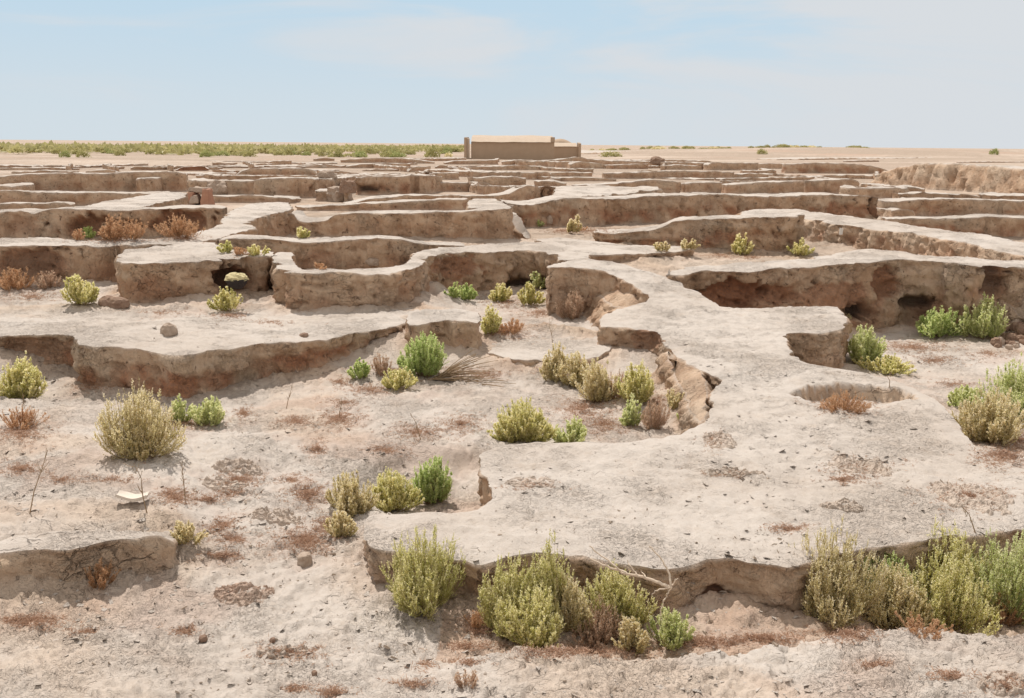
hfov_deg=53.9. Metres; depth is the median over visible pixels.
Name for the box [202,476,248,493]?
crust patch
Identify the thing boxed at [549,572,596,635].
shrub
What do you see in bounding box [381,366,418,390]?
shrub
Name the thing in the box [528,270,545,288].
shrub
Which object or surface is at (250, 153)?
shrub
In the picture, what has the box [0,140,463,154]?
distant scrub
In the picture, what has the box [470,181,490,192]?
mud wall
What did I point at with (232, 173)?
mud wall
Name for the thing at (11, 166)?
mud wall
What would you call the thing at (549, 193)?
mud wall
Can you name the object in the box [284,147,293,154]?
shrub
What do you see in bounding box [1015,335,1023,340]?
rubble clod
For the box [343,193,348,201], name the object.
mud wall
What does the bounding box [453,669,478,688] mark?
dry shrub
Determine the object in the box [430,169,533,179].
mud wall
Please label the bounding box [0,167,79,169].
mud wall
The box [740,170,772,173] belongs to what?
mud wall
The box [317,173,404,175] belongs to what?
mud wall
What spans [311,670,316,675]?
clod
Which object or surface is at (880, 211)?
mud wall
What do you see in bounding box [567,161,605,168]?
mud wall
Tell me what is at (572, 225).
shrub
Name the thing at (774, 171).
mud wall
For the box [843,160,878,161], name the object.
mud wall
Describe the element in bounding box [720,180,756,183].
mud wall
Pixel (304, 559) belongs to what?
clod
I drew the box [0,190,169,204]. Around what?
mud wall
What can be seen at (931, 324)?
shrub
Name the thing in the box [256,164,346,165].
mud wall
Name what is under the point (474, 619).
dry shrub
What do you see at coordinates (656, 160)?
clay pile
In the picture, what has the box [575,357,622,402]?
shrub
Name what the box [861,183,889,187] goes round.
mud wall
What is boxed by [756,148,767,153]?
shrub
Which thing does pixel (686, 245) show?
shrub
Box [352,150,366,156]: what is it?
shrub
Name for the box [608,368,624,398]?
dry shrub
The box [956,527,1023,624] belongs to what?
shrub
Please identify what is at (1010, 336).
rubble clod
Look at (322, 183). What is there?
mud wall
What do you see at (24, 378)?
shrub
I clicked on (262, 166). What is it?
mud wall
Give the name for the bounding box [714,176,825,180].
mud wall
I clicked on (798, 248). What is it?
shrub
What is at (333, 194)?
clay pile
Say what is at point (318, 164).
mud wall
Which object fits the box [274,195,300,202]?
mud wall
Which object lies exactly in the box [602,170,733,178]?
mud wall
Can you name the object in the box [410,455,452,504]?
shrub
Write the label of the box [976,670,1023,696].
crust patch
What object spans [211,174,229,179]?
mud wall
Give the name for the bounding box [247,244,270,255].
shrub
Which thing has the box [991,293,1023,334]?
earth slope
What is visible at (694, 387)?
earth slope
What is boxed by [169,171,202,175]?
mud wall
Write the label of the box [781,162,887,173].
mud wall
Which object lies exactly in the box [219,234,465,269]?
mud wall
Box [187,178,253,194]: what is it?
mud wall
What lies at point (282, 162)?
mud wall
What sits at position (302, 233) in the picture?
shrub
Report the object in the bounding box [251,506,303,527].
crust patch
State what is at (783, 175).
mud wall
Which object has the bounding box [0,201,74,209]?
mud wall
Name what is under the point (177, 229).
dry shrub
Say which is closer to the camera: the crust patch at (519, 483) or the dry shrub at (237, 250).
the crust patch at (519, 483)
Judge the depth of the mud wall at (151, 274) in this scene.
16.59 m
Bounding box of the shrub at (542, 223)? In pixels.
[537,220,544,226]
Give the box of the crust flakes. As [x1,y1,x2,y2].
[0,300,1023,697]
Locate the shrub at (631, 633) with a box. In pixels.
[611,616,650,655]
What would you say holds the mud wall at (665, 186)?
on the ground
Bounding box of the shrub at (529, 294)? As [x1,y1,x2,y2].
[517,282,545,305]
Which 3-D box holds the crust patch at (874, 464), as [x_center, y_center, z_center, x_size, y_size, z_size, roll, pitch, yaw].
[2.957,0.998,8.561,0.618,0.110,0.603,1,12,0]
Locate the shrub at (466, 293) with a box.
[458,282,477,300]
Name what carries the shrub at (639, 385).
on the ground
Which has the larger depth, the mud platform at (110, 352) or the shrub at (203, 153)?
the shrub at (203, 153)
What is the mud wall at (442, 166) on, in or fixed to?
on the ground
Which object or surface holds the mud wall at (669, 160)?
on the ground
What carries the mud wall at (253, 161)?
on the ground
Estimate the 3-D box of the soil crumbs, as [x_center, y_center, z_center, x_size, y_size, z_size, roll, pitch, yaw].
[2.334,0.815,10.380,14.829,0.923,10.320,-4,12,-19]
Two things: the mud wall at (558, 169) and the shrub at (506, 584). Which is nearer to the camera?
the shrub at (506, 584)
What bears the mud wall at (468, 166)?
on the ground
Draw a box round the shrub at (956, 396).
[947,384,985,406]
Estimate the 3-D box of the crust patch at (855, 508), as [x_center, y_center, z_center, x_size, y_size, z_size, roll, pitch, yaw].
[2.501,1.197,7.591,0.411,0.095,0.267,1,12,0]
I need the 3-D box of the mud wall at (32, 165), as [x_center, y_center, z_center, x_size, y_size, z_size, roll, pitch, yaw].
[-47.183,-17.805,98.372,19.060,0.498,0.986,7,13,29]
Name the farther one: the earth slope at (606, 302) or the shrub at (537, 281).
the shrub at (537, 281)
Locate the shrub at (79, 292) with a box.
[60,273,99,304]
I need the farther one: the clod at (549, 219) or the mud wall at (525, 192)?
the mud wall at (525, 192)
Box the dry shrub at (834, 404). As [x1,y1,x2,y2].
[819,389,871,414]
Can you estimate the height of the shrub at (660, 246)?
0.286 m
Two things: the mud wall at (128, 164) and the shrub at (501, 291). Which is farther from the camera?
the mud wall at (128, 164)
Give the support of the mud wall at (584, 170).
on the ground
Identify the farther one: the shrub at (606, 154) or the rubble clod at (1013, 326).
the shrub at (606, 154)
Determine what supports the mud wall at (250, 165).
on the ground
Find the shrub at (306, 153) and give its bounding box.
[301,151,310,155]
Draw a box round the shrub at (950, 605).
[900,551,1005,635]
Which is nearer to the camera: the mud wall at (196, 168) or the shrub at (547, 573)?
the shrub at (547, 573)
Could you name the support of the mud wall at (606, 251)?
on the ground
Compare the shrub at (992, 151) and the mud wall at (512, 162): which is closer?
the mud wall at (512, 162)
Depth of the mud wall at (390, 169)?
90.53 m
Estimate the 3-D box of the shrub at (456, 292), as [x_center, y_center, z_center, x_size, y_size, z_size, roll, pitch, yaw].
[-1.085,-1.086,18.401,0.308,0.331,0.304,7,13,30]
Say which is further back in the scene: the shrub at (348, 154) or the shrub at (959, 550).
the shrub at (348, 154)
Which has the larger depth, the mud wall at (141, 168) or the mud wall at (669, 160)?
the mud wall at (669, 160)
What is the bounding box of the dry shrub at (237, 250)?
[233,247,246,254]
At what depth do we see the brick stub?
40.36 m
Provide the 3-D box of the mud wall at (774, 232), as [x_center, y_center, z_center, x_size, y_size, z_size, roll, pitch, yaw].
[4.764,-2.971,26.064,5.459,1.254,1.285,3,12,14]
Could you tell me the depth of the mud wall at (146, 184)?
50.51 m
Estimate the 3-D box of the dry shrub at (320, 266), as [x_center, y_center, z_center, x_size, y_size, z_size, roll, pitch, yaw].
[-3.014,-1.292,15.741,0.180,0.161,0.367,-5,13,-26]
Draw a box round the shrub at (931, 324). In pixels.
[915,305,966,338]
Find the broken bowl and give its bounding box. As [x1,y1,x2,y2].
[224,272,249,288]
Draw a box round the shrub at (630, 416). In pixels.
[618,392,643,426]
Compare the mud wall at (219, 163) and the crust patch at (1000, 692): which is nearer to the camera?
the crust patch at (1000, 692)
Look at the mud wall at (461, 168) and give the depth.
86.36 m
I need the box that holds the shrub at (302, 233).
[296,226,310,237]
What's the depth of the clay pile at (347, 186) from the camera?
43.72 m
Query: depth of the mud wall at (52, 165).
93.96 m
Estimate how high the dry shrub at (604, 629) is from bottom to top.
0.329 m
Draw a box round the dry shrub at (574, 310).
[553,287,584,318]
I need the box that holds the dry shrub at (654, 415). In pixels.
[640,394,670,429]
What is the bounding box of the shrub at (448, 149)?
[442,146,452,153]
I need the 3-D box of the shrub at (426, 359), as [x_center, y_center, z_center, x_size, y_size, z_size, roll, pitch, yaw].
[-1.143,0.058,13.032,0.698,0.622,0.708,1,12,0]
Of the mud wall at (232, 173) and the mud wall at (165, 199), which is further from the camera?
the mud wall at (232, 173)
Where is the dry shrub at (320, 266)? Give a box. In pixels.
[314,262,326,269]
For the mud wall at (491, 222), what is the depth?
27.21 m
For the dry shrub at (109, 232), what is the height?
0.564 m
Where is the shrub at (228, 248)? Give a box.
[216,240,232,252]
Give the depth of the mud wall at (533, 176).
72.93 m
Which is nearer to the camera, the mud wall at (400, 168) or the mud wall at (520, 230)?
the mud wall at (520, 230)
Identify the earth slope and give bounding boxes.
[582,289,637,326]
[651,351,711,434]
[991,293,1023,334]
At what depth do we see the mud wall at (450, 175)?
71.31 m
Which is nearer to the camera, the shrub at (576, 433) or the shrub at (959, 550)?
the shrub at (959, 550)
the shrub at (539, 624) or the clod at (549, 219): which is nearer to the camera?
the shrub at (539, 624)
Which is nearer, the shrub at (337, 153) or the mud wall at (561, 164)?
the mud wall at (561, 164)
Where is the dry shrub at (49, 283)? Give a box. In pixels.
[33,270,67,288]
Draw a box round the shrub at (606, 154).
[598,151,621,156]
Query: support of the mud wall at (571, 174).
on the ground
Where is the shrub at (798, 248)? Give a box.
[786,237,814,255]
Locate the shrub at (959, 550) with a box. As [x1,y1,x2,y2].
[912,517,1011,597]
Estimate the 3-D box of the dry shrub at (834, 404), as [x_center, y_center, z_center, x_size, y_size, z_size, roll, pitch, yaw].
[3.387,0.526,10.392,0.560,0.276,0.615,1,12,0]
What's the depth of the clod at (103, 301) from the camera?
15.58 m
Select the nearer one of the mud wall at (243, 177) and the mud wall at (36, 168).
the mud wall at (243, 177)
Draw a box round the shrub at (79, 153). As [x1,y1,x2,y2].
[75,149,91,156]
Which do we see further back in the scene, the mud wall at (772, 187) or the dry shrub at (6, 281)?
the mud wall at (772, 187)
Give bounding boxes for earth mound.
[581,150,629,153]
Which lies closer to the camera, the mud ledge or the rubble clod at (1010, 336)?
the mud ledge
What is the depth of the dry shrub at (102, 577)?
6.67 m
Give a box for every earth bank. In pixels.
[760,157,933,159]
[870,163,1023,192]
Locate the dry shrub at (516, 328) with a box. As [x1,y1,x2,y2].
[497,318,524,334]
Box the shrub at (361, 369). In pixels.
[347,357,370,378]
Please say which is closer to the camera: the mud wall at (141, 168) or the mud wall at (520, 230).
the mud wall at (520, 230)
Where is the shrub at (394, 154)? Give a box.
[389,152,405,156]
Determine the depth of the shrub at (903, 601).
6.64 m
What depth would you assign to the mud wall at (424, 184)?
51.49 m
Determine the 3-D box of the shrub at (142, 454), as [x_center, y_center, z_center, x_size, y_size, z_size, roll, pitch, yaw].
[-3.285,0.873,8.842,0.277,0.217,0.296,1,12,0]
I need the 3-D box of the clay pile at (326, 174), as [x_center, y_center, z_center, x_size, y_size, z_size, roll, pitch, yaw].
[-9.156,-8.652,49.869,1.052,0.421,0.805,-6,13,-28]
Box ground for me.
[0,140,1023,697]
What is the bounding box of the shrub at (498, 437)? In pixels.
[487,417,534,442]
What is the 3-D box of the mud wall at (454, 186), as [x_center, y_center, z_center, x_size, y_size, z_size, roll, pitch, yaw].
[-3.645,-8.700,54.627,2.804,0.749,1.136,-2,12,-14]
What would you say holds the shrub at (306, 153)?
on the ground
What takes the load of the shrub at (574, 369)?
on the ground
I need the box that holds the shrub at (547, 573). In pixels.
[524,528,579,611]
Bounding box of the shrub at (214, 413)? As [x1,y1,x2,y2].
[188,395,225,425]
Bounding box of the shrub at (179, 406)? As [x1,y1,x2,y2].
[170,393,193,422]
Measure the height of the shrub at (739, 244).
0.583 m
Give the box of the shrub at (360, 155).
[353,153,367,156]
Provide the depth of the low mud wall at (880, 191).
51.70 m
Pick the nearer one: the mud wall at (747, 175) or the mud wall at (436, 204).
the mud wall at (436, 204)
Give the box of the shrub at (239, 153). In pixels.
[235,150,248,155]
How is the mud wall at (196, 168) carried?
on the ground
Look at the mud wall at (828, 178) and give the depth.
60.24 m
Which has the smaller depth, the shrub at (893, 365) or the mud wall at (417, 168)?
the shrub at (893, 365)
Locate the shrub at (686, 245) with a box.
[680,238,700,248]
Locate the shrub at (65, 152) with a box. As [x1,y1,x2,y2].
[58,150,71,156]
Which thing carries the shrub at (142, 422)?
on the ground
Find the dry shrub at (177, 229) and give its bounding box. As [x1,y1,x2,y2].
[153,213,205,238]
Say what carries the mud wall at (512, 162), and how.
on the ground
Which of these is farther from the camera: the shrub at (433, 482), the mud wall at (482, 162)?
the mud wall at (482, 162)
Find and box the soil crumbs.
[0,334,1018,696]
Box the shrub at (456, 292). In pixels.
[443,281,460,297]
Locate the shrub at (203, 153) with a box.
[199,149,213,156]
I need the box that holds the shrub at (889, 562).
[856,551,924,601]
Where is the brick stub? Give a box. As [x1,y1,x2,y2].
[187,186,214,204]
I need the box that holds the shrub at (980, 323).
[949,292,1009,339]
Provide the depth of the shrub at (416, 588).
6.46 m
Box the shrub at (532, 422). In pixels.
[491,396,557,442]
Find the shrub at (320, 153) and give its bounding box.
[318,149,324,156]
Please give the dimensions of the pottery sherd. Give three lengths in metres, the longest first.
0.215 x 0.209 x 0.056 m
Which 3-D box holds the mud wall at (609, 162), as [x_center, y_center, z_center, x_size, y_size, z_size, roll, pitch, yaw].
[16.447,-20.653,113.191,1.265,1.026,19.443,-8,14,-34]
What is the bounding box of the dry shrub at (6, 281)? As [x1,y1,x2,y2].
[0,266,43,291]
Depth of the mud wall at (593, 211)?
33.96 m
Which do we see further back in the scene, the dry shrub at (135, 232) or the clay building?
the clay building
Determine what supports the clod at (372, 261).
on the mud wall at (346, 252)
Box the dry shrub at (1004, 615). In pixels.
[984,586,1023,625]
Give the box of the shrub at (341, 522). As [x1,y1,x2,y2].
[323,510,357,537]
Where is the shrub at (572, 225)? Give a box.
[566,213,581,233]
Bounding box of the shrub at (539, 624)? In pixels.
[497,582,565,649]
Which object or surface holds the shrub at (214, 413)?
on the ground
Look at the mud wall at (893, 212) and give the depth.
37.49 m
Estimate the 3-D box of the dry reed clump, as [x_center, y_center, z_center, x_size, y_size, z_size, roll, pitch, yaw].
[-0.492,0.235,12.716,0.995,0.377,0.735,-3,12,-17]
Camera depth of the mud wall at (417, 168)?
88.30 m
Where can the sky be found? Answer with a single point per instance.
(823, 73)
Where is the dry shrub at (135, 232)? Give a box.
[117,216,147,240]
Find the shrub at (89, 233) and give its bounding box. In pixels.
[82,226,95,238]
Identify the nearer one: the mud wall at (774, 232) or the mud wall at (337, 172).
the mud wall at (774, 232)
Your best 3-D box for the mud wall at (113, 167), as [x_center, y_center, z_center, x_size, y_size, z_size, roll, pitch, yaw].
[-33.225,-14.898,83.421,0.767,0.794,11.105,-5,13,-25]
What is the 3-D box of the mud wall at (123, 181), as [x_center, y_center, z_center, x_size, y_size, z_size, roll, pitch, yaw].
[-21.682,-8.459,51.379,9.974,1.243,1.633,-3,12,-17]
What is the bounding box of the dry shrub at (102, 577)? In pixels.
[84,557,121,589]
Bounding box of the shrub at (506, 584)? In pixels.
[477,551,535,638]
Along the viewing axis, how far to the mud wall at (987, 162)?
167.44 m
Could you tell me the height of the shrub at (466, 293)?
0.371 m
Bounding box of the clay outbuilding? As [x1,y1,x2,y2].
[554,139,580,158]
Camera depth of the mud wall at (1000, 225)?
29.73 m
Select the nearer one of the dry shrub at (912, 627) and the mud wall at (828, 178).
the dry shrub at (912, 627)
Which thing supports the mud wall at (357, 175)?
on the ground
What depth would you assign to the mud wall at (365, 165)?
101.21 m
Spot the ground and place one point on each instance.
(272, 614)
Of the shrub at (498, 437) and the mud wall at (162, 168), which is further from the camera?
the mud wall at (162, 168)
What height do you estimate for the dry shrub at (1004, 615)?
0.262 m
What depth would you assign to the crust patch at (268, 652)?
5.84 m
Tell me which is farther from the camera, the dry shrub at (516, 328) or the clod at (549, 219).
the clod at (549, 219)
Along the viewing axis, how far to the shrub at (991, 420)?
10.93 m
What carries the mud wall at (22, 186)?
on the ground
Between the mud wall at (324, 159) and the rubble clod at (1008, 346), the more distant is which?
the mud wall at (324, 159)
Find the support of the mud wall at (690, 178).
on the ground
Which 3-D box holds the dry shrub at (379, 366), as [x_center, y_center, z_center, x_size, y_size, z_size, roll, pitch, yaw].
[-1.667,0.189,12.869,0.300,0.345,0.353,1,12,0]
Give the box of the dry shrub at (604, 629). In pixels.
[571,593,630,648]
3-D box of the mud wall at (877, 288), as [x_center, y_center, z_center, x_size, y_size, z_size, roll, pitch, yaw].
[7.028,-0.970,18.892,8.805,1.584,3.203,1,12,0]
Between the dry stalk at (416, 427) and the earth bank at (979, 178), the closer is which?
the dry stalk at (416, 427)
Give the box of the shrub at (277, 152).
[272,150,286,155]
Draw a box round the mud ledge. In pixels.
[488,336,612,366]
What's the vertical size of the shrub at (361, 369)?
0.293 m
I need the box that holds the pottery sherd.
[115,490,148,500]
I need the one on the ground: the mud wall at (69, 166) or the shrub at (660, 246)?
the mud wall at (69, 166)
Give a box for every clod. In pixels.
[98,295,112,306]
[108,297,129,308]
[160,322,177,336]
[198,634,207,642]
[297,551,311,567]
[299,332,308,337]
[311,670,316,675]
[365,258,378,265]
[547,215,552,223]
[990,337,1000,344]
[1004,332,1016,340]
[1005,344,1012,349]
[1010,321,1022,330]
[1015,323,1023,331]
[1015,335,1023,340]
[1016,326,1023,333]
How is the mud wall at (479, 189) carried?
on the ground
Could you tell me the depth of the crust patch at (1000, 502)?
7.80 m
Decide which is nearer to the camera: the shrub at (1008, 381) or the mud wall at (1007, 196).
the shrub at (1008, 381)
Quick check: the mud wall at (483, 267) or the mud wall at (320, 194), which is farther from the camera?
the mud wall at (320, 194)
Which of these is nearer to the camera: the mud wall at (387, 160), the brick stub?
the brick stub
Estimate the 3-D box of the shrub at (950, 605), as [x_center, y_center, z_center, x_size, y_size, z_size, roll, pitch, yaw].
[2.920,1.608,6.732,0.769,0.603,0.655,9,14,37]
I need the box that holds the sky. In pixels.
[0,0,1023,148]
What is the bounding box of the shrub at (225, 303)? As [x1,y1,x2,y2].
[206,286,243,311]
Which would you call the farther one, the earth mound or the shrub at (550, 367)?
the earth mound
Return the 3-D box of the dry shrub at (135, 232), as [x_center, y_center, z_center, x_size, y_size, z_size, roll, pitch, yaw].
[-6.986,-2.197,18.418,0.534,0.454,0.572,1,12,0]
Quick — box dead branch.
[589,546,678,617]
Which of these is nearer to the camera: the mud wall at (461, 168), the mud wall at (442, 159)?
the mud wall at (461, 168)
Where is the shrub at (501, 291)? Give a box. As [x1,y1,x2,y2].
[488,283,512,301]
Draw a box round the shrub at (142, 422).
[91,376,186,459]
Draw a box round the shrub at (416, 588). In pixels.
[379,524,466,621]
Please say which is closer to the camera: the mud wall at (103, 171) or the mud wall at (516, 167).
the mud wall at (103, 171)
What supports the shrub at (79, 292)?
on the ground
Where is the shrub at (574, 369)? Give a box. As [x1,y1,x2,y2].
[554,350,591,388]
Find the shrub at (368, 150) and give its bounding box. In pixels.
[365,147,375,153]
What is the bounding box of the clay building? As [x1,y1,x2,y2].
[464,135,554,159]
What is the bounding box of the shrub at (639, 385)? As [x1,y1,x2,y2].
[616,358,654,404]
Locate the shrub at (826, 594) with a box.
[788,513,891,632]
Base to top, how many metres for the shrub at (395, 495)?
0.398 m
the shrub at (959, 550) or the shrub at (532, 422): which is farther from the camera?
the shrub at (532, 422)
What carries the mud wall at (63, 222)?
on the ground
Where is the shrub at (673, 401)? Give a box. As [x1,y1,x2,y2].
[665,387,684,408]
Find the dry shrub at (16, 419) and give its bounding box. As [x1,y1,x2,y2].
[0,406,49,429]
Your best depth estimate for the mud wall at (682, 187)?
55.83 m
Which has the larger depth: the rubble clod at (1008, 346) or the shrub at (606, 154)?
the shrub at (606, 154)
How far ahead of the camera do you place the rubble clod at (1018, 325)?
17.69 m
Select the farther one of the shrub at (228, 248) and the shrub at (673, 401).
the shrub at (228, 248)
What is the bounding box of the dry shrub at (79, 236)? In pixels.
[72,228,85,240]
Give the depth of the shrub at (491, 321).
14.81 m
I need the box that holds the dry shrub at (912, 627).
[894,611,953,639]
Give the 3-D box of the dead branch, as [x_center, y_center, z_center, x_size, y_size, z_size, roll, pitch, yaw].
[0.744,1.429,6.198,0.536,0.407,0.164,1,12,0]
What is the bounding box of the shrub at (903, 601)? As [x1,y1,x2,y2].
[861,560,933,630]
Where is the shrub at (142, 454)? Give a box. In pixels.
[120,439,151,460]
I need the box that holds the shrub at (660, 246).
[653,241,670,251]
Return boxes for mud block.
[404,308,481,349]
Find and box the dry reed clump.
[430,348,515,386]
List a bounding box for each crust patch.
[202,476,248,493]
[211,457,262,476]
[213,582,274,606]
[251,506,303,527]
[256,644,308,659]
[504,476,554,487]
[702,430,736,448]
[708,466,765,478]
[819,497,863,512]
[828,453,892,476]
[925,481,1013,515]
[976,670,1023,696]
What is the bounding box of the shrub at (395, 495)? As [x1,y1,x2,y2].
[371,466,424,512]
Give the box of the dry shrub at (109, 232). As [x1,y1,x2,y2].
[97,212,138,240]
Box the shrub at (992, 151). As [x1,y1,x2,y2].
[989,148,998,154]
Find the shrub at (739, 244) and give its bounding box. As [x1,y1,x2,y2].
[731,232,754,254]
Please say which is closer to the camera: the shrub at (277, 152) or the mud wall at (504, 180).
the mud wall at (504, 180)
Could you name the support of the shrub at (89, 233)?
on the ground
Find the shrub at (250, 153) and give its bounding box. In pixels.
[243,150,257,156]
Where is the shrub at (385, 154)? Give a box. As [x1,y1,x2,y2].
[380,150,396,156]
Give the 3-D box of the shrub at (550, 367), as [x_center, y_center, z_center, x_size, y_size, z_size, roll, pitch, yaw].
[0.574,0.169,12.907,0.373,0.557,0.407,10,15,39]
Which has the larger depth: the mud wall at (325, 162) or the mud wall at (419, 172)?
the mud wall at (325, 162)
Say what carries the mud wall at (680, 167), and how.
on the ground
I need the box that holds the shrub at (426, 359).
[396,330,448,377]
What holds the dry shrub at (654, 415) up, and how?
on the ground
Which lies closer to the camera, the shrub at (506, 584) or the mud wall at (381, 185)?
the shrub at (506, 584)
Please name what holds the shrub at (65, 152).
on the ground
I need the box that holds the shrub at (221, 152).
[213,150,229,155]
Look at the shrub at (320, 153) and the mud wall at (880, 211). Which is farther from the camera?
the shrub at (320, 153)
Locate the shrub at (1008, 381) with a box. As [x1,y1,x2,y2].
[971,352,1023,421]
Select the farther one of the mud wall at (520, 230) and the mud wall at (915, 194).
the mud wall at (915, 194)
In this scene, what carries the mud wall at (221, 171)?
on the ground
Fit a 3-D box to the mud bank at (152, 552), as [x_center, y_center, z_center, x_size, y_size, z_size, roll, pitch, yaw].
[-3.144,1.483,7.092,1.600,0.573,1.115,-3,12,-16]
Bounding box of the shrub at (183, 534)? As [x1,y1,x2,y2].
[169,520,208,545]
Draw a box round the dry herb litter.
[0,226,1023,697]
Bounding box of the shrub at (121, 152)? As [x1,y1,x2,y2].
[112,150,125,155]
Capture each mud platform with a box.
[0,308,419,398]
[362,259,1023,615]
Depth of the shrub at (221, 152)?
167.43 m
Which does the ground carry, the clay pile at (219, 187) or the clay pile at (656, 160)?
the clay pile at (219, 187)
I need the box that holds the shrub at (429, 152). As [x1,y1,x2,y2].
[424,146,440,156]
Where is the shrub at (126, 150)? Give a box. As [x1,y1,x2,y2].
[120,147,130,152]
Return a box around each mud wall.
[0,164,31,167]
[0,164,92,167]
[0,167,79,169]
[0,171,187,191]
[0,182,34,190]
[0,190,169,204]
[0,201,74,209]
[0,205,226,237]
[0,237,125,282]
[11,170,78,173]
[43,165,62,166]
[53,166,84,167]
[65,163,72,170]
[75,163,148,165]
[86,169,117,172]
[86,192,188,227]
[102,163,118,171]
[114,241,274,303]
[118,202,293,253]
[130,166,153,169]
[136,177,161,191]
[144,164,244,169]
[167,163,173,171]
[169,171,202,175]
[176,166,208,170]
[181,165,347,167]
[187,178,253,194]
[195,174,222,178]
[207,172,236,174]
[208,167,222,169]
[211,160,304,163]
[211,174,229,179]
[212,162,236,164]
[212,169,236,172]
[213,195,295,202]
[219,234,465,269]
[223,174,317,179]
[234,169,339,172]
[236,167,316,174]
[242,160,253,168]
[253,177,316,197]
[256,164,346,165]
[268,160,291,164]
[269,241,590,310]
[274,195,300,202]
[288,206,514,238]
[295,198,467,210]
[302,164,331,165]
[309,175,356,197]
[311,162,336,163]
[313,158,334,160]
[315,189,327,200]
[317,170,400,173]
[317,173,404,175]
[337,174,360,176]
[340,158,434,163]
[343,185,534,202]
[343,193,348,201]
[346,163,410,167]
[355,174,412,194]
[362,168,398,170]
[373,164,411,171]
[407,166,430,171]
[410,157,466,160]
[410,174,441,193]
[414,171,457,174]
[429,172,458,179]
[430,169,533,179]
[435,165,447,167]
[435,165,498,167]
[440,182,468,191]
[443,159,498,164]
[448,165,553,169]
[457,166,470,170]
[465,199,530,238]
[467,177,476,181]
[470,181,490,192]
[475,185,558,196]
[477,176,525,185]
[483,185,540,197]
[497,192,878,226]
[501,157,630,164]
[515,160,570,167]
[529,171,550,179]
[534,179,566,185]
[534,185,538,198]
[534,237,694,262]
[537,176,561,179]
[538,186,555,197]
[540,167,577,171]
[549,172,592,176]
[549,177,615,180]
[552,185,662,196]
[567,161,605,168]
[572,178,680,192]
[576,168,593,171]
[592,212,805,253]
[601,159,703,169]
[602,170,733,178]
[606,164,647,168]
[631,159,711,162]
[648,165,659,167]
[651,177,717,179]
[660,164,701,169]
[666,249,1023,328]
[680,183,684,191]
[684,181,723,192]
[703,162,758,169]
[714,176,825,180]
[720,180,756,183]
[721,180,804,193]
[733,173,768,177]
[736,209,1023,260]
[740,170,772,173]
[758,163,783,168]
[759,168,775,173]
[759,173,808,176]
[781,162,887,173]
[804,178,859,192]
[809,174,873,178]
[814,177,846,178]
[839,185,908,197]
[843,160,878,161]
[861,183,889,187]
[876,197,1023,216]
[876,207,886,216]
[881,214,1023,236]
[883,208,914,216]
[892,191,979,198]
[899,185,924,191]
[956,161,1019,162]
[977,192,1023,199]
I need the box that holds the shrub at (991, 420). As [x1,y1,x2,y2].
[948,382,1023,446]
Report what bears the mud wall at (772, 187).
on the ground
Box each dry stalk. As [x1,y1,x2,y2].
[29,448,49,513]
[124,463,146,512]
[180,462,185,499]
[410,413,420,439]
[962,507,975,532]
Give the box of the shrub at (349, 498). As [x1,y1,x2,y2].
[324,469,380,516]
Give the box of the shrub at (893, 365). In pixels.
[851,353,916,374]
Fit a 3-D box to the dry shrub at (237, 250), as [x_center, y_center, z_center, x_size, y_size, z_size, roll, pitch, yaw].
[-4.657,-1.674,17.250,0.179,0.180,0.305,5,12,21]
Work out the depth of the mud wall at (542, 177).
72.33 m
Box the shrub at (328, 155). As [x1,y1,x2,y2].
[326,153,345,156]
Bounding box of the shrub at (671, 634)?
[646,606,695,650]
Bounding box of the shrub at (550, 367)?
[539,341,567,382]
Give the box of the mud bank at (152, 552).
[0,528,179,583]
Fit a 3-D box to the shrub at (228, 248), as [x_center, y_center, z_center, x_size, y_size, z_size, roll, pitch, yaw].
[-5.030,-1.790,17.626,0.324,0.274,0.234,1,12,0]
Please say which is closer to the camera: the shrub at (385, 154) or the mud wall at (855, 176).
the mud wall at (855, 176)
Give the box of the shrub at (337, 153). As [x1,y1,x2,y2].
[333,150,341,156]
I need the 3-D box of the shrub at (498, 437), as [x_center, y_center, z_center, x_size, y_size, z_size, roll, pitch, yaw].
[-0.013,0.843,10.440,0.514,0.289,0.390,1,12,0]
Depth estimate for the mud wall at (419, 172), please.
74.36 m
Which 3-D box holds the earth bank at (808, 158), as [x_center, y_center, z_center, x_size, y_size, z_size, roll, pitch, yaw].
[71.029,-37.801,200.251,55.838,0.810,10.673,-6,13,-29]
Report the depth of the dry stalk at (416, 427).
10.17 m
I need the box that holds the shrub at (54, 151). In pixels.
[51,148,58,153]
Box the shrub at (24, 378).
[0,350,48,398]
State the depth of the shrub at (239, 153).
167.54 m
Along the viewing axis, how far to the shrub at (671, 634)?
6.17 m
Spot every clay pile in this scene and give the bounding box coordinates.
[207,180,227,194]
[317,170,337,178]
[324,186,352,201]
[339,178,356,192]
[649,156,664,163]
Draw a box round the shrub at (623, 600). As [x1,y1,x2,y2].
[578,558,658,625]
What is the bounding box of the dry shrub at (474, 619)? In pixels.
[463,609,486,628]
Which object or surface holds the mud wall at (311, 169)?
on the ground
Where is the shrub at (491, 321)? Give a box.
[480,303,502,334]
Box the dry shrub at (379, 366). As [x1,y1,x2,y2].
[371,352,391,375]
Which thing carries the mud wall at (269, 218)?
on the ground
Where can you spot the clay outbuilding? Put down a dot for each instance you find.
(563, 148)
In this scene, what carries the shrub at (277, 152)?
on the ground
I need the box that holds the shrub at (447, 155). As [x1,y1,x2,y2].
[444,151,452,156]
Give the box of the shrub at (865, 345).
[847,324,886,365]
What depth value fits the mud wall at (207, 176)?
65.95 m
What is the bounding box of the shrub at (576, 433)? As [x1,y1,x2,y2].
[552,415,587,442]
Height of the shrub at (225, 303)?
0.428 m
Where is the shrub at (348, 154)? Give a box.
[343,153,354,156]
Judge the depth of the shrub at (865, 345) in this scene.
15.21 m
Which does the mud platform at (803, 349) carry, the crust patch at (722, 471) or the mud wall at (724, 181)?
the crust patch at (722, 471)

